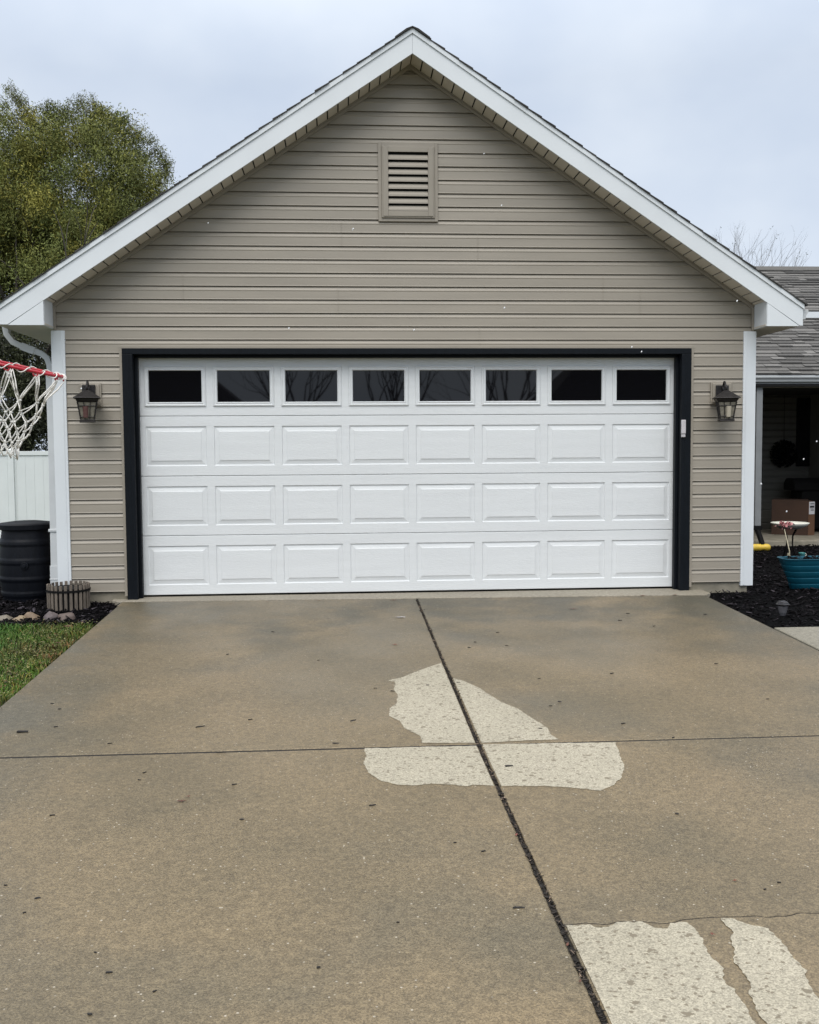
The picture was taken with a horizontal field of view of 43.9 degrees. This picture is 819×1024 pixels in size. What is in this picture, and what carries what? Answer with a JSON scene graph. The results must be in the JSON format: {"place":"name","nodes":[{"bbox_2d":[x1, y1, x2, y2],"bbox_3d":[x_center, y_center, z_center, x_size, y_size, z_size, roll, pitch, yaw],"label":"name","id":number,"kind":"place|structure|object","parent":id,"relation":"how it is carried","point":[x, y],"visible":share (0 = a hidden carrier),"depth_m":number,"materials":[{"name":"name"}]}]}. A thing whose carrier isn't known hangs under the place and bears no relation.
{"place":"outdoors","nodes":[
{"label":"outdoors","id":0,"kind":"place"},
{"bbox_2d":[0,538,109,706],"bbox_3d":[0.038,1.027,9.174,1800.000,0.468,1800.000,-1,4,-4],"label":"lawn","id":1,"kind":"structure","parent":0,"point":[9,687],"depth_m":7.27,"materials":[{"name":"green plant"}]},
{"bbox_2d":[0,448,49,537],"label":"fence","id":2,"kind":"object","parent":1,"relation":"on","point":[24,486],"visible":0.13,"depth_m":20.58,"materials":[{"name":"white plastic"}]},
{"bbox_2d":[0,273,50,450],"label":"evergreen tree","id":3,"kind":"object","parent":1,"relation":"on","point":[10,353],"visible":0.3,"depth_m":22.41,"materials":[{"name":"green plant"}]},
{"bbox_2d":[0,359,65,459],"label":"basketball hoop","id":4,"kind":"object","parent":1,"relation":"on","point":[36,372],"visible":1,"depth_m":4.37,"materials":[{"name":"white fabric"}]},
{"bbox_2d":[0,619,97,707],"bbox_3d":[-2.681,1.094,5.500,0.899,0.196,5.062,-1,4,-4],"label":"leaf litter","id":5,"kind":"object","parent":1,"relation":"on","point":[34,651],"visible":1,"depth_m":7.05,"materials":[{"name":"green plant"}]},
{"bbox_2d":[0,583,119,625],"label":"mulch bed","id":6,"kind":"object","parent":1,"relation":"on","point":[79,613],"visible":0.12,"depth_m":8.48,"materials":[{"name":"black wood"}]},
{"bbox_2d":[0,615,12,620],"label":"stone","id":7,"kind":"object","parent":6,"relation":"on","point":[2,617],"visible":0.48,"depth_m":8.20,"materials":[{"name":"beige stone"}]},
{"bbox_2d":[12,615,25,620],"bbox_3d":[-3.147,0.889,8.200,0.132,0.111,0.100,-1,4,-4],"label":"stone","id":8,"kind":"object","parent":6,"relation":"on","point":[19,617],"visible":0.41,"depth_m":8.17,"materials":[{"name":"beige stone"}]},
{"bbox_2d":[0,520,50,602],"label":"rain barrel","id":9,"kind":"object","parent":6,"relation":"on","point":[25,559],"visible":0.79,"depth_m":9.07,"materials":[{"name":"black plastic"}]},
{"bbox_2d":[24,612,39,619],"bbox_3d":[-3.064,0.875,8.240,0.116,0.136,0.130,2,5,38],"label":"stone","id":10,"kind":"object","parent":6,"relation":"on","point":[32,615],"visible":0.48,"depth_m":8.20,"materials":[{"name":"beige stone"}]},
{"bbox_2d":[43,611,57,620],"bbox_3d":[-2.896,0.881,8.217,0.123,0.162,0.094,-2,4,-22],"label":"stone","id":11,"kind":"object","parent":6,"relation":"on","point":[50,615],"visible":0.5,"depth_m":8.19,"materials":[{"name":"grey stone"}]},
{"bbox_2d":[58,612,75,619],"bbox_3d":[-2.778,0.882,8.236,0.164,0.138,0.119,-1,4,-4],"label":"stone","id":12,"kind":"object","parent":6,"relation":"on","point":[71,615],"visible":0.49,"depth_m":8.20,"materials":[{"name":"grey stone"}]},
{"bbox_2d":[46,581,90,611],"bbox_3d":[-2.926,0.724,8.724,0.364,0.230,0.364,-1,4,-4],"label":"wooden planter","id":13,"kind":"object","parent":6,"relation":"on","point":[70,597],"visible":0.83,"depth_m":8.59,"materials":[{"name":"grey wood"}]},
{"bbox_2d":[0,79,177,449],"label":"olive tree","id":14,"kind":"object","parent":1,"relation":"on","point":[43,227],"visible":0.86,"depth_m":24.25,"materials":[{"name":"green plant"}]},
{"bbox_2d":[0,26,807,602],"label":"garage","id":15,"kind":"structure","parent":1,"relation":"on","point":[406,402],"depth_m":9.06,"materials":[{"name":"beige plastic"}]},
{"bbox_2d":[73,380,101,422],"bbox_3d":[-2.761,-0.949,8.706,0.230,0.365,0.310,-1,4,-15],"label":"wall lantern","id":16,"kind":"object","parent":15,"relation":"attached to","point":[88,397],"depth_m":8.62,"materials":[{"name":"brown metal"}]},
{"bbox_2d":[139,358,673,596],"bbox_3d":[0.019,-0.335,9.232,4.860,2.152,0.073,-1,4,-4],"label":"garage door","id":17,"kind":"structure","parent":15,"relation":"in","point":[260,476],"depth_m":9.20,"materials":[{"name":"white paint"}]},
{"bbox_2d":[681,420,685,436],"bbox_3d":[2.476,-0.754,9.182,0.040,0.156,0.026,-1,4,-4],"label":"keypad","id":18,"kind":"object","parent":15,"relation":"attached to","point":[683,427],"visible":1,"depth_m":9.17,"materials":[{"name":"plastic"}]},
{"bbox_2d":[710,381,740,421],"bbox_3d":[2.827,-0.992,9.091,0.230,0.365,0.313,0,4,8],"label":"wall lantern","id":19,"kind":"object","parent":15,"relation":"attached to","point":[724,398],"depth_m":9.00,"materials":[{"name":"brown metal"}]},
{"bbox_2d":[716,223,810,265],"bbox_3d":[11.881,-5.384,35.838,7.516,9.953,4.472,-1,4,-4],"label":"bare tree","id":20,"kind":"object","parent":1,"relation":"on","point":[794,263],"visible":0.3,"depth_m":35.27,"materials":[{"name":"grey plant"}]},
{"bbox_2d":[709,544,818,628],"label":"mulch bed","id":21,"kind":"object","parent":1,"relation":"on","point":[768,623],"visible":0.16,"depth_m":9.02,"materials":[{"name":"black wood"}]},
{"bbox_2d":[753,544,770,550],"bbox_3d":[4.957,0.510,14.574,0.460,0.103,0.103,-1,4,-4],"label":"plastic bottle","id":22,"kind":"object","parent":21,"relation":"on","point":[760,547],"visible":0.66,"depth_m":14.54,"materials":[{"name":"yellow plastic"}]},
{"bbox_2d":[776,601,789,621],"bbox_3d":[2.937,0.806,7.995,0.110,0.212,0.109,-1,4,-4],"label":"solar light","id":23,"kind":"object","parent":21,"relation":"on","point":[782,607],"visible":0.98,"depth_m":7.97,"materials":[{"name":"grey plastic"}]},
{"bbox_2d":[771,521,809,555],"bbox_3d":[4.820,0.382,12.880,0.467,0.498,0.467,-1,4,-4],"label":"birdbath","id":24,"kind":"object","parent":21,"relation":"on","point":[798,525],"visible":0.7,"depth_m":12.82,"materials":[{"name":"white ceramic"}]},
{"bbox_2d":[777,555,818,589],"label":"planter","id":25,"kind":"object","parent":21,"relation":"on","point":[800,572],"visible":1,"depth_m":9.46,"materials":[{"name":"teal plastic"}]},
{"bbox_2d":[777,520,794,555],"bbox_3d":[4.638,0.360,12.592,0.215,0.517,0.229,2,4,33],"label":"flower bunch","id":26,"kind":"object","parent":25,"relation":"in","point":[785,524],"visible":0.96,"depth_m":12.57,"materials":[{"name":"pink plant"}]},
{"bbox_2d":[753,266,818,545],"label":"house","id":27,"kind":"structure","parent":1,"relation":"on","point":[787,363],"depth_m":17.61,"materials":[{"name":"grey"}]},
{"bbox_2d":[769,395,797,468],"bbox_3d":[6.563,-1.403,17.793,0.503,1.288,0.164,-1,4,-4],"label":"hanging plant","id":28,"kind":"object","parent":27,"relation":"hanging from","point":[782,454],"visible":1,"depth_m":17.80,"materials":[{"name":"black plant"}]},
{"bbox_2d":[771,498,814,534],"bbox_3d":[6.401,0.071,16.929,0.669,0.579,0.563,1,4,25],"label":"cardboard box","id":29,"kind":"object","parent":27,"relation":"on","point":[800,510],"visible":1,"depth_m":16.67,"materials":[{"name":"brown cardboard"}]},
{"bbox_2d":[784,478,818,528],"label":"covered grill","id":30,"kind":"object","parent":27,"relation":"in","point":[804,488],"visible":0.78,"depth_m":17.19,"materials":[{"name":"black fabric"}]},
{"bbox_2d":[796,398,810,465],"bbox_3d":[7.699,-1.411,17.907,1.800,1.200,0.037,-1,4,-4],"label":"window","id":31,"kind":"structure","parent":27,"relation":"in","point":[803,404],"depth_m":17.84,"materials":[{"name":"black glass"}]},
{"bbox_2d":[0,596,818,1023],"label":"driveway","id":32,"kind":"structure","parent":0,"point":[202,904],"depth_m":4.08,"materials":[{"name":"concrete"}]},
{"bbox_2d":[0,605,818,1023],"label":"joint soil","id":33,"kind":"structure","parent":32,"relation":"in","point":[574,957],"depth_m":4.85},
{"bbox_2d":[416,599,607,1023],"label":"joint debris","id":34,"kind":"object","parent":33,"relation":"on","point":[573,952],"visible":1,"depth_m":3.77,"materials":[{"name":"black plant"}]},
{"bbox_2d":[363,663,818,1023],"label":"dry concrete","id":35,"kind":"object","parent":32,"relation":"on","point":[640,972],"visible":1,"depth_m":3.17,"materials":[{"name":"beige concrete"}]},
{"bbox_2d":[0,0,818,450],"label":"sky","id":36,"kind":"structure","parent":0,"point":[710,107],"materials":[{"name":"white"}]},
{"bbox_2d":[112,588,709,606],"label":"garage slab","id":37,"kind":"structure","parent":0,"point":[565,593],"depth_m":9.08,"materials":[{"name":"grey concrete"}]},
{"bbox_2d":[774,627,818,650],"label":"walkway","id":38,"kind":"structure","parent":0,"point":[808,636],"depth_m":7.39,"materials":[{"name":"concrete"}]}
]}

